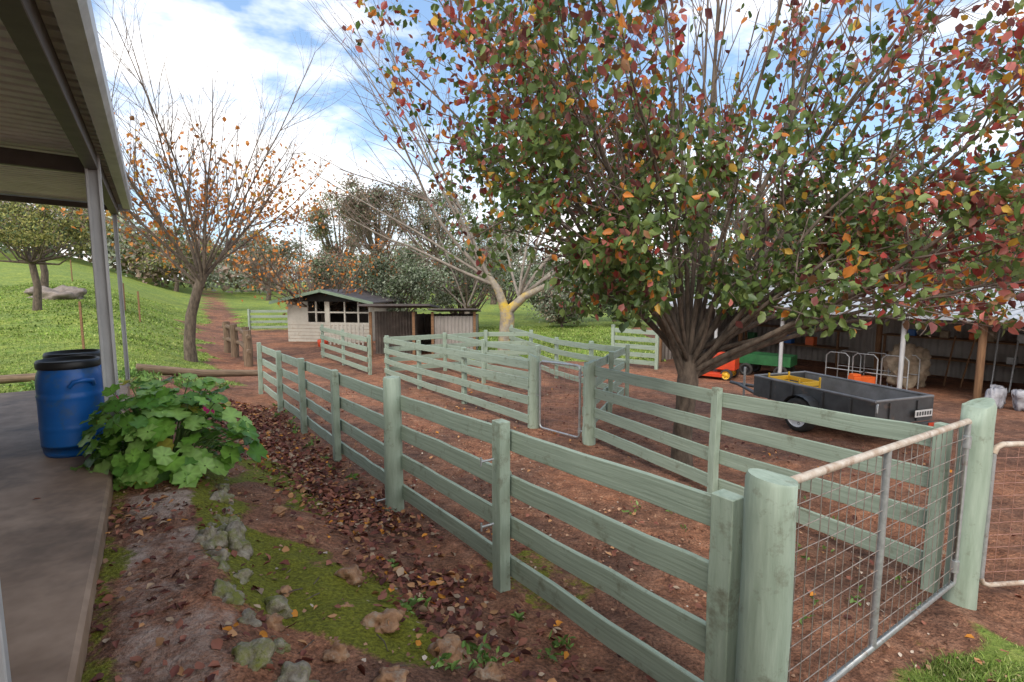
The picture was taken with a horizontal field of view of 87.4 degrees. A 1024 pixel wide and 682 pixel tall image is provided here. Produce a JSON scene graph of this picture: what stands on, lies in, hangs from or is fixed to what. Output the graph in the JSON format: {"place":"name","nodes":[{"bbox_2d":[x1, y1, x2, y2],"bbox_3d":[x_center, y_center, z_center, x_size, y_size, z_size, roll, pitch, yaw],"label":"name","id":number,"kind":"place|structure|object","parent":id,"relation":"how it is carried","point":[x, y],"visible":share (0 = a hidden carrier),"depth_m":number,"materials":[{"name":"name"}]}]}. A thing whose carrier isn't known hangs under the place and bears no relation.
{"place":"outdoors","nodes":[
{"label":"outdoors","id":0,"kind":"place"},
{"bbox_2d":[0,327,242,392],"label":"grass","id":1,"kind":"structure","parent":0,"point":[92,342],"depth_m":16.99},
{"bbox_2d":[0,250,1023,681],"bbox_3d":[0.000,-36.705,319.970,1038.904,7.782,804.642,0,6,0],"label":"ground","id":2,"kind":"structure","parent":0,"point":[198,614],"depth_m":4.34,"materials":[{"name":"soil"}]},
{"bbox_2d":[0,373,35,383],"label":"fallen log","id":3,"kind":"object","parent":2,"relation":"on","point":[15,378],"depth_m":10.33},
{"bbox_2d":[26,285,86,299],"bbox_3d":[-23.946,-2.327,28.261,2.587,1.272,1.988,2,7,18],"label":"granite boulder","id":4,"kind":"object","parent":2,"relation":"on","point":[65,292],"visible":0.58,"depth_m":27.83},
{"bbox_2d":[0,201,121,287],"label":"paddock tree","id":5,"kind":"object","parent":2,"relation":"on","point":[44,279],"visible":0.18,"depth_m":30.66,"materials":[{"name":"green plant"}]},
{"bbox_2d":[0,383,129,681],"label":"concrete slab","id":6,"kind":"structure","parent":2,"relation":"on","point":[52,542],"depth_m":3.17,"materials":[{"name":"concrete"}]},
{"bbox_2d":[0,0,131,681],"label":"verandah","id":7,"kind":"object","parent":6,"relation":"on","point":[60,145],"visible":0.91,"depth_m":3.74,"materials":[{"name":"metal"}]},
{"bbox_2d":[34,355,105,457],"bbox_3d":[-4.000,0.585,4.876,0.574,0.851,0.497,0,6,0],"label":"plastic drum","id":8,"kind":"object","parent":6,"relation":"on","point":[69,397],"visible":0.88,"depth_m":4.68,"materials":[{"name":"plastic"}]},
{"bbox_2d":[42,349,101,368],"bbox_3d":[-4.360,0.529,5.372,0.574,0.851,0.497,0,6,0],"label":"plastic drum","id":9,"kind":"object","parent":6,"relation":"on","point":[77,352],"visible":0.12,"depth_m":5.33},
{"bbox_2d":[0,201,140,310],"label":"paddock tree","id":10,"kind":"object","parent":2,"relation":"on","point":[24,237],"visible":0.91,"depth_m":23.67,"materials":[{"name":"green plant"}]},
{"bbox_2d":[78,301,84,348],"bbox_3d":[-13.300,-0.475,16.572,0.070,1.500,0.060,0,6,0],"label":"star picket post","id":11,"kind":"object","parent":2,"relation":"on","point":[81,325],"visible":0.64,"depth_m":16.55,"materials":[{"name":"wood"}]},
{"bbox_2d":[40,206,144,249],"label":"eucalyptus tree","id":12,"kind":"object","parent":2,"relation":"on","point":[83,220],"visible":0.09,"depth_m":65.95,"materials":[{"name":"green plant"}]},
{"bbox_2d":[19,363,234,391],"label":"weeds","id":13,"kind":"object","parent":2,"relation":"on","point":[146,376],"visible":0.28,"depth_m":11.28,"materials":[{"name":"green plant"}]},
{"bbox_2d":[0,279,286,361],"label":"grass","id":14,"kind":"structure","parent":2,"relation":"on","point":[115,309],"depth_m":24.90,"materials":[{"name":"plant"}]},
{"bbox_2d":[107,225,223,291],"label":"eucalyptus tree","id":15,"kind":"object","parent":2,"relation":"on","point":[173,270],"visible":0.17,"depth_m":62.58,"materials":[{"name":"grey plant"}]},
{"bbox_2d":[70,373,267,490],"bbox_3d":[-3.077,0.761,4.785,1.586,0.936,1.230,0,6,0],"label":"mallow plant","id":16,"kind":"object","parent":2,"relation":"on","point":[147,458],"visible":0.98,"depth_m":4.58,"materials":[{"name":"green plant"}]},
{"bbox_2d":[132,225,233,287],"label":"paddock tree","id":17,"kind":"object","parent":2,"relation":"on","point":[179,262],"visible":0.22,"depth_m":42.81,"materials":[{"name":"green plant"}]},
{"bbox_2d":[89,408,288,681],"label":"fallen leaves","id":18,"kind":"object","parent":2,"relation":"on","point":[178,670],"visible":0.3,"depth_m":2.84,"materials":[{"name":"plant"}]},
{"bbox_2d":[135,363,257,376],"bbox_3d":[-7.579,0.704,13.036,2.613,0.558,0.263,-5,8,-36],"label":"fallen log","id":19,"kind":"object","parent":2,"relation":"on","point":[166,370],"visible":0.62,"depth_m":12.95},
{"bbox_2d":[41,0,367,361],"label":"bare autumn tree","id":20,"kind":"object","parent":2,"relation":"on","point":[203,269],"visible":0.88,"depth_m":17.00,"materials":[{"name":"brown plant"}]},
{"bbox_2d":[191,526,227,550],"bbox_3d":[-2.022,1.350,3.554,0.253,0.244,0.363,-3,7,-25],"label":"edging stone","id":21,"kind":"object","parent":2,"relation":"on","point":[211,537],"visible":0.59,"depth_m":3.52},
{"bbox_2d":[206,548,229,562],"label":"edging stone","id":22,"kind":"object","parent":2,"relation":"on","point":[223,554],"visible":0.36,"depth_m":3.35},
{"bbox_2d":[212,514,228,523],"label":"edging stone","id":23,"kind":"object","parent":2,"relation":"on","point":[223,519],"visible":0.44,"depth_m":4.00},
{"bbox_2d":[209,490,234,504],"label":"edging stone","id":24,"kind":"object","parent":2,"relation":"on","point":[223,496],"visible":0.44,"depth_m":4.40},
{"bbox_2d":[214,483,229,492],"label":"edging stone","id":25,"kind":"object","parent":2,"relation":"on","point":[225,486],"visible":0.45,"depth_m":4.79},
{"bbox_2d":[218,560,229,571],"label":"edging stone","id":26,"kind":"object","parent":2,"relation":"on","point":[224,566],"visible":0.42,"depth_m":3.21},
{"bbox_2d":[212,578,245,605],"bbox_3d":[-1.595,1.412,2.943,0.279,0.169,0.213,5,8,40],"label":"edging stone","id":27,"kind":"object","parent":2,"relation":"on","point":[227,592],"visible":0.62,"depth_m":2.92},
{"bbox_2d":[217,519,252,560],"bbox_3d":[-1.959,1.381,3.703,0.398,0.232,0.328,0,6,0],"label":"edging stone","id":28,"kind":"object","parent":2,"relation":"on","point":[238,542],"visible":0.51,"depth_m":3.66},
{"bbox_2d":[222,321,252,366],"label":"log rail fence","id":29,"kind":"object","parent":2,"relation":"on","point":[232,342],"visible":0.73,"depth_m":20.26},
{"bbox_2d":[233,568,252,584],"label":"edging stone","id":30,"kind":"object","parent":2,"relation":"on","point":[244,575],"visible":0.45,"depth_m":3.20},
{"bbox_2d":[237,608,261,626],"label":"edging stone","id":31,"kind":"object","parent":2,"relation":"on","point":[248,615],"visible":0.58,"depth_m":2.79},
{"bbox_2d":[231,637,276,671],"bbox_3d":[-1.213,1.481,2.448,0.248,0.204,0.335,0,6,0],"label":"edging stone","id":32,"kind":"object","parent":2,"relation":"on","point":[257,654],"visible":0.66,"depth_m":2.42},
{"bbox_2d":[214,223,314,300],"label":"eucalyptus tree","id":33,"kind":"object","parent":2,"relation":"on","point":[270,248],"visible":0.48,"depth_m":64.34,"materials":[{"name":"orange plant"}]},
{"bbox_2d":[247,309,287,329],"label":"rail fence","id":34,"kind":"object","parent":2,"relation":"on","point":[249,311],"visible":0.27,"depth_m":31.73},
{"bbox_2d":[261,613,283,631],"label":"loose rock","id":35,"kind":"object","parent":2,"relation":"on","point":[274,621],"visible":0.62,"depth_m":2.87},
{"bbox_2d":[264,595,292,618],"bbox_3d":[-1.354,1.533,3.049,0.247,0.169,0.190,4,8,33],"label":"edging stone","id":36,"kind":"object","parent":2,"relation":"on","point":[278,604],"visible":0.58,"depth_m":3.02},
{"bbox_2d":[270,506,286,514],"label":"loose rock","id":37,"kind":"object","parent":2,"relation":"on","point":[278,510],"visible":0.84,"depth_m":4.56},
{"bbox_2d":[274,637,290,653],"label":"edging stone","id":38,"kind":"object","parent":2,"relation":"on","point":[280,642],"visible":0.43,"depth_m":2.68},
{"bbox_2d":[276,585,293,596],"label":"loose rock","id":39,"kind":"object","parent":2,"relation":"on","point":[286,589],"visible":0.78,"depth_m":3.27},
{"bbox_2d":[217,211,353,294],"bbox_3d":[-15.679,-5.310,37.598,10.227,8.161,7.501,-1,6,-9],"label":"bare autumn tree","id":40,"kind":"object","parent":2,"relation":"on","point":[299,276],"visible":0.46,"depth_m":36.86,"materials":[{"name":"brown plant"}]},
{"bbox_2d":[277,660,310,681],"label":"edging stone","id":41,"kind":"object","parent":2,"relation":"on","point":[300,671],"visible":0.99,"depth_m":2.40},
{"bbox_2d":[215,228,403,321],"bbox_3d":[-9.314,-2.617,25.929,7.774,5.729,8.324,0,6,0],"label":"bare autumn tree","id":42,"kind":"object","parent":2,"relation":"on","point":[305,275],"visible":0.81,"depth_m":25.70,"materials":[{"name":"brown plant"}]},
{"bbox_2d":[302,534,316,544],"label":"loose rock","id":43,"kind":"object","parent":2,"relation":"on","point":[310,539],"visible":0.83,"depth_m":4.07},
{"bbox_2d":[266,403,357,479],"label":"weeds","id":44,"kind":"object","parent":2,"relation":"on","point":[325,457],"visible":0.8,"depth_m":8.07,"materials":[{"name":"green plant"}]},
{"bbox_2d":[273,244,365,294],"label":"olive tree","id":45,"kind":"object","parent":2,"relation":"on","point":[325,257],"visible":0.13,"depth_m":41.10,"materials":[{"name":"green plant"}]},
{"bbox_2d":[322,641,349,662],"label":"loose rock","id":46,"kind":"object","parent":2,"relation":"on","point":[337,652],"visible":0.98,"depth_m":2.72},
{"bbox_2d":[269,288,405,344],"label":"chicken coop","id":47,"kind":"structure","parent":2,"relation":"on","point":[304,323],"depth_m":26.02,"materials":[{"name":"wood"}]},
{"bbox_2d":[298,186,381,284],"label":"eucalyptus tree","id":48,"kind":"object","parent":2,"relation":"on","point":[321,233],"visible":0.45,"depth_m":58.23,"materials":[{"name":"green plant"}]},
{"bbox_2d":[296,250,384,292],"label":"olive tree","id":49,"kind":"object","parent":2,"relation":"on","point":[319,263],"visible":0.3,"depth_m":34.66,"materials":[{"name":"green plant"}]},
{"bbox_2d":[320,324,371,374],"bbox_3d":[-5.904,0.316,18.710,0.149,1.477,4.944,-5,8,-36],"label":"rail fence","id":50,"kind":"object","parent":2,"relation":"on","point":[342,342],"visible":0.94,"depth_m":18.23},
{"bbox_2d":[93,398,603,681],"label":"fallen leaves","id":51,"kind":"object","parent":2,"relation":"on","point":[450,577],"depth_m":4.66,"materials":[{"name":"plant"}]},
{"bbox_2d":[334,564,364,585],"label":"loose rock","id":52,"kind":"object","parent":2,"relation":"on","point":[352,574],"visible":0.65,"depth_m":3.54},
{"bbox_2d":[330,167,434,289],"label":"eucalyptus tree","id":53,"kind":"object","parent":2,"relation":"on","point":[362,208],"visible":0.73,"depth_m":48.87,"materials":[{"name":"green plant"}]},
{"bbox_2d":[360,608,404,633],"bbox_3d":[-0.756,1.637,3.101,0.251,0.177,0.216,0,6,0],"label":"loose rock","id":54,"kind":"object","parent":2,"relation":"on","point":[380,620],"visible":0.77,"depth_m":3.05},
{"bbox_2d":[317,186,450,296],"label":"bare autumn tree","id":55,"kind":"object","parent":2,"relation":"on","point":[390,230],"visible":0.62,"depth_m":41.41,"materials":[{"name":"brown plant"}]},
{"bbox_2d":[373,665,408,681],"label":"loose rock","id":56,"kind":"object","parent":2,"relation":"on","point":[396,673],"visible":1,"depth_m":2.58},
{"bbox_2d":[339,236,456,314],"bbox_3d":[-6.115,-2.841,29.035,6.505,5.738,6.198,0,6,0],"label":"olive tree","id":57,"kind":"object","parent":2,"relation":"on","point":[410,280],"visible":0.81,"depth_m":27.78,"materials":[{"name":"green plant"}]},
{"bbox_2d":[358,304,480,356],"bbox_3d":[-3.575,-0.532,21.898,4.561,2.110,3.253,0,6,0],"label":"animal shelter","id":58,"kind":"object","parent":2,"relation":"on","point":[398,323],"visible":0.61,"depth_m":21.52,"materials":[{"name":"metal"}]},
{"bbox_2d":[381,179,486,300],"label":"eucalyptus tree","id":59,"kind":"object","parent":2,"relation":"on","point":[426,226],"visible":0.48,"depth_m":55.64,"materials":[{"name":"green plant"}]},
{"bbox_2d":[427,633,471,665],"bbox_3d":[-0.342,1.727,2.954,0.235,0.153,0.217,-4,8,-33],"label":"loose rock","id":60,"kind":"object","parent":2,"relation":"on","point":[450,643],"visible":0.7,"depth_m":2.94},
{"bbox_2d":[220,0,685,349],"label":"bare lichen tree","id":61,"kind":"object","parent":2,"relation":"on","point":[524,292],"visible":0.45,"depth_m":20.31,"materials":[{"name":"grey plant"}]},
{"bbox_2d":[383,336,528,422],"bbox_3d":[-1.790,0.780,12.987,0.152,1.831,8.587,-4,7,-30],"label":"rail fence","id":62,"kind":"object","parent":2,"relation":"on","point":[463,353],"visible":0.91,"depth_m":11.67,"materials":[{"name":"wood"}]},
{"bbox_2d":[404,196,512,313],"bbox_3d":[-2.560,-4.239,30.214,6.391,7.997,10.274,-4,7,-29],"label":"bare autumn tree","id":63,"kind":"object","parent":2,"relation":"on","point":[467,303],"visible":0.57,"depth_m":29.41,"materials":[{"name":"brown plant"}]},
{"bbox_2d":[385,330,532,374],"bbox_3d":[-1.722,0.420,17.784,4.962,1.476,0.681,-2,7,-20],"label":"rail fence","id":64,"kind":"object","parent":2,"relation":"on","point":[485,333],"visible":0.5,"depth_m":17.81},
{"bbox_2d":[415,234,520,313],"bbox_3d":[-2.831,-3.599,32.593,7.115,6.350,6.550,0,6,0],"label":"olive tree","id":65,"kind":"object","parent":2,"relation":"on","point":[445,300],"visible":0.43,"depth_m":31.41,"materials":[{"name":"green plant"}]},
{"bbox_2d":[387,558,578,670],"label":"weeds","id":66,"kind":"object","parent":2,"relation":"on","point":[486,658],"visible":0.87,"depth_m":3.00,"materials":[{"name":"green plant"}]},
{"bbox_2d":[472,661,505,680],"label":"loose rock","id":67,"kind":"object","parent":2,"relation":"on","point":[491,671],"visible":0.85,"depth_m":2.80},
{"bbox_2d":[444,332,540,389],"bbox_3d":[-0.777,0.638,15.077,0.150,1.647,5.845,-4,7,-29],"label":"rail fence","id":68,"kind":"object","parent":2,"relation":"on","point":[484,344],"visible":0.5,"depth_m":14.74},
{"bbox_2d":[449,203,537,304],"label":"eucalyptus tree","id":69,"kind":"object","parent":2,"relation":"on","point":[493,302],"visible":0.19,"depth_m":54.95,"materials":[{"name":"green plant"}]},
{"bbox_2d":[257,342,743,681],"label":"rail fence","id":70,"kind":"object","parent":2,"relation":"on","point":[716,576],"visible":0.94,"depth_m":3.44,"materials":[{"name":"wood"}]},
{"bbox_2d":[375,457,493,531],"bbox_3d":[-0.759,1.226,4.585,0.106,1.048,2.049,-4,8,-35],"label":"gate hinge pin","id":71,"kind":"object","parent":70,"relation":"attached to","point":[481,462],"visible":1,"depth_m":3.73,"materials":[{"name":"metal"}]},
{"bbox_2d":[450,218,555,304],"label":"tree","id":72,"kind":"object","parent":2,"relation":"on","point":[507,296],"visible":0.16,"depth_m":41.14,"materials":[{"name":"green plant"}]},
{"bbox_2d":[0,201,1009,293],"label":"distant tree line","id":73,"kind":"object","parent":2,"relation":"on","point":[223,281],"visible":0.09,"depth_m":71.14,"materials":[{"name":"plant"}]},
{"bbox_2d":[528,353,539,428],"bbox_3d":[0.378,0.930,9.353,0.210,1.446,0.208,0,6,0],"label":"round timber post","id":74,"kind":"object","parent":2,"relation":"on","point":[533,390],"visible":0.8,"depth_m":9.26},
{"bbox_2d":[537,360,582,437],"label":"farm gate","id":75,"kind":"structure","parent":74,"relation":"attached to","point":[579,385],"depth_m":8.68,"materials":[{"name":"metal"}]},
{"bbox_2d":[501,251,590,321],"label":"tree","id":76,"kind":"object","parent":2,"relation":"on","point":[532,300],"visible":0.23,"depth_m":36.77,"materials":[{"name":"green plant"}]},
{"bbox_2d":[509,325,593,382],"bbox_3d":[0.993,0.426,17.258,0.168,1.582,6.923,-2,7,-18],"label":"rail fence","id":77,"kind":"object","parent":2,"relation":"on","point":[557,342],"visible":0.54,"depth_m":16.07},
{"bbox_2d":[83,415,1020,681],"bbox_3d":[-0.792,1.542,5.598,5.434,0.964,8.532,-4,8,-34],"label":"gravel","id":78,"kind":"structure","parent":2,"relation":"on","point":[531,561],"depth_m":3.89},
{"bbox_2d":[532,280,591,327],"bbox_3d":[3.067,-2.269,32.921,3.701,3.568,4.173,0,6,0],"label":"bush","id":79,"kind":"object","parent":2,"relation":"on","point":[546,306],"visible":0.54,"depth_m":32.42,"materials":[{"name":"green plant"}]},
{"bbox_2d":[582,360,596,445],"bbox_3d":[1.199,0.998,8.283,0.208,1.433,0.209,0,6,0],"label":"round timber post","id":80,"kind":"object","parent":2,"relation":"on","point":[589,406],"visible":0.77,"depth_m":8.20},
{"bbox_2d":[582,342,629,429],"bbox_3d":[2.022,0.905,11.098,0.980,1.769,5.961,1,6,9],"label":"rail fence","id":81,"kind":"object","parent":2,"relation":"on","point":[610,359],"visible":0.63,"depth_m":11.91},
{"bbox_2d":[585,278,648,322],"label":"tree","id":82,"kind":"object","parent":2,"relation":"on","point":[609,307],"visible":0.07,"depth_m":32.42,"materials":[{"name":"green plant"}]},
{"bbox_2d":[611,324,659,369],"bbox_3d":[4.197,0.281,18.382,1.738,1.620,0.094,5,8,37],"label":"rail fence","id":83,"kind":"object","parent":2,"relation":"on","point":[655,340],"visible":0.69,"depth_m":18.24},
{"bbox_2d":[264,371,1023,681],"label":"fallen leaves","id":84,"kind":"object","parent":2,"relation":"on","point":[651,679],"visible":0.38,"depth_m":5.68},
{"bbox_2d":[339,0,1023,466],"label":"ornamental pear tree","id":85,"kind":"object","parent":2,"relation":"on","point":[853,238],"visible":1,"depth_m":5.75,"materials":[{"name":"green plant"}]},
{"bbox_2d":[637,234,734,297],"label":"tree","id":86,"kind":"object","parent":2,"relation":"on","point":[668,295],"visible":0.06,"depth_m":35.85,"materials":[{"name":"green plant"}]},
{"bbox_2d":[588,91,850,289],"bbox_3d":[8.968,-4.913,23.284,9.962,10.884,10.991,4,8,34],"label":"bare autumn tree","id":87,"kind":"object","parent":2,"relation":"on","point":[736,226],"visible":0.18,"depth_m":21.78,"materials":[{"name":"grey plant"}]},
{"bbox_2d":[702,352,739,380],"bbox_3d":[6.160,0.578,16.397,1.400,1.070,1.000,5,8,37],"label":"ride on mower","id":88,"kind":"object","parent":2,"relation":"on","point":[727,371],"visible":0.48,"depth_m":15.91,"materials":[{"name":"red paint"}]},
{"bbox_2d":[681,180,832,285],"bbox_3d":[13.484,-4.103,28.286,7.916,8.448,7.531,5,8,41],"label":"eucalyptus tree","id":89,"kind":"object","parent":2,"relation":"on","point":[798,238],"visible":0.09,"depth_m":27.73,"materials":[{"name":"green plant"}]},
{"bbox_2d":[723,350,797,375],"bbox_3d":[7.677,0.628,16.900,2.212,0.858,0.939,6,8,41],"label":"garden trolley","id":90,"kind":"object","parent":2,"relation":"on","point":[754,361],"visible":0.7,"depth_m":16.54,"materials":[{"name":"green paint"}]},
{"bbox_2d":[735,468,797,681],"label":"round timber post","id":91,"kind":"object","parent":2,"relation":"on","point":[767,578],"visible":1,"depth_m":2.16,"materials":[{"name":"wood"}]},
{"bbox_2d":[621,486,920,623],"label":"weeds","id":92,"kind":"object","parent":2,"relation":"on","point":[852,597],"visible":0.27,"depth_m":4.00,"materials":[{"name":"green plant"}]},
{"bbox_2d":[594,366,952,592],"bbox_3d":[2.093,1.187,6.070,0.246,1.695,4.877,-3,7,-23],"label":"rail fence","id":93,"kind":"object","parent":2,"relation":"on","point":[715,426],"visible":0.76,"depth_m":4.90,"materials":[{"name":"wood"}]},
{"bbox_2d":[730,367,933,431],"bbox_3d":[5.425,1.062,9.935,1.710,0.779,3.775,-2,7,-19],"label":"box trailer","id":94,"kind":"object","parent":2,"relation":"on","point":[845,395],"visible":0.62,"depth_m":8.97,"materials":[{"name":"grey metal"}]},
{"bbox_2d":[768,371,820,387],"bbox_3d":[5.252,0.834,9.995,0.520,0.400,0.720,-2,7,-19],"label":"yellow crate","id":95,"kind":"object","parent":94,"relation":"on","point":[808,382],"visible":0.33,"depth_m":9.98,"materials":[{"name":"plastic"}]},
{"bbox_2d":[656,286,1023,399],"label":"machinery shed","id":96,"kind":"structure","parent":2,"relation":"on","point":[979,371],"depth_m":16.52,"materials":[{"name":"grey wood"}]},
{"bbox_2d":[848,370,875,383],"bbox_3d":[9.433,0.992,14.422,0.600,0.414,0.300,0,6,0],"label":"orange fuel can","id":97,"kind":"object","parent":2,"relation":"on","point":[863,378],"visible":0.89,"depth_m":14.28,"materials":[{"name":"plastic"}]},
{"bbox_2d":[825,350,920,389],"bbox_3d":[9.806,0.781,14.652,0.732,1.001,2.031,-4,8,-34],"label":"steel frame stand","id":98,"kind":"object","parent":2,"relation":"on","point":[864,368],"visible":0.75,"depth_m":14.63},
{"bbox_2d":[743,324,1023,372],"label":"workshop shelving","id":99,"kind":"object","parent":2,"relation":"on","point":[837,347],"visible":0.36,"depth_m":16.41,"materials":[{"name":"brown wood"}]},
{"bbox_2d":[748,319,1023,364],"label":"stored boxes","id":100,"kind":"object","parent":99,"relation":"on","point":[811,340],"visible":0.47,"depth_m":15.89,"materials":[{"name":"orange plastic"}]},
{"bbox_2d":[802,111,999,287],"bbox_3d":[16.824,-4.660,23.881,9.131,10.546,9.623,0,6,0],"label":"eucalyptus tree","id":101,"kind":"object","parent":2,"relation":"on","point":[947,228],"visible":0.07,"depth_m":22.43,"materials":[{"name":"green plant"}]},
{"bbox_2d":[880,343,931,387],"bbox_3d":[10.685,0.719,14.506,1.179,1.385,1.155,0,6,0],"label":"beige tarp bundle","id":102,"kind":"object","parent":2,"relation":"on","point":[890,363],"visible":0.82,"depth_m":14.21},
{"bbox_2d":[894,628,1023,681],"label":"grass","id":103,"kind":"structure","parent":2,"relation":"on","point":[952,666],"depth_m":3.06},
{"bbox_2d":[942,397,996,609],"bbox_3d":[3.137,1.185,3.684,0.195,1.614,0.191,0,6,0],"label":"round timber post","id":104,"kind":"object","parent":2,"relation":"on","point":[980,413],"visible":0.76,"depth_m":3.61,"materials":[{"name":"wood"}]},
{"bbox_2d":[788,418,971,681],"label":"farm gate","id":105,"kind":"structure","parent":104,"relation":"attached to","point":[874,642],"depth_m":2.90,"materials":[{"name":"metal"}]},
{"bbox_2d":[979,441,1023,586],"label":"farm gate","id":106,"kind":"structure","parent":104,"relation":"attached to","point":[997,447],"depth_m":3.72,"materials":[{"name":"metal"}]},
{"bbox_2d":[927,178,1023,287],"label":"eucalyptus tree","id":107,"kind":"object","parent":2,"relation":"on","point":[988,257],"visible":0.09,"depth_m":17.59,"materials":[{"name":"green plant"}]},
{"bbox_2d":[942,329,1018,391],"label":"leaning tools","id":108,"kind":"object","parent":2,"relation":"on","point":[994,363],"visible":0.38,"depth_m":13.88,"materials":[{"name":"brown wood"}]},
{"bbox_2d":[984,386,1007,408],"bbox_3d":[10.204,1.206,11.310,0.511,0.484,0.375,0,6,0],"label":"feed bag","id":109,"kind":"object","parent":2,"relation":"on","point":[998,394],"visible":0.69,"depth_m":11.19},
{"bbox_2d":[1011,389,1023,410],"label":"feed bag","id":110,"kind":"object","parent":2,"relation":"on","point":[1018,399],"visible":0.98,"depth_m":10.91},
{"bbox_2d":[21,0,1023,281],"label":"sky","id":111,"kind":"structure","parent":0,"point":[255,32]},
{"bbox_2d":[471,325,665,360],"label":"grass","id":112,"kind":"structure","parent":0,"point":[590,332],"depth_m":27.85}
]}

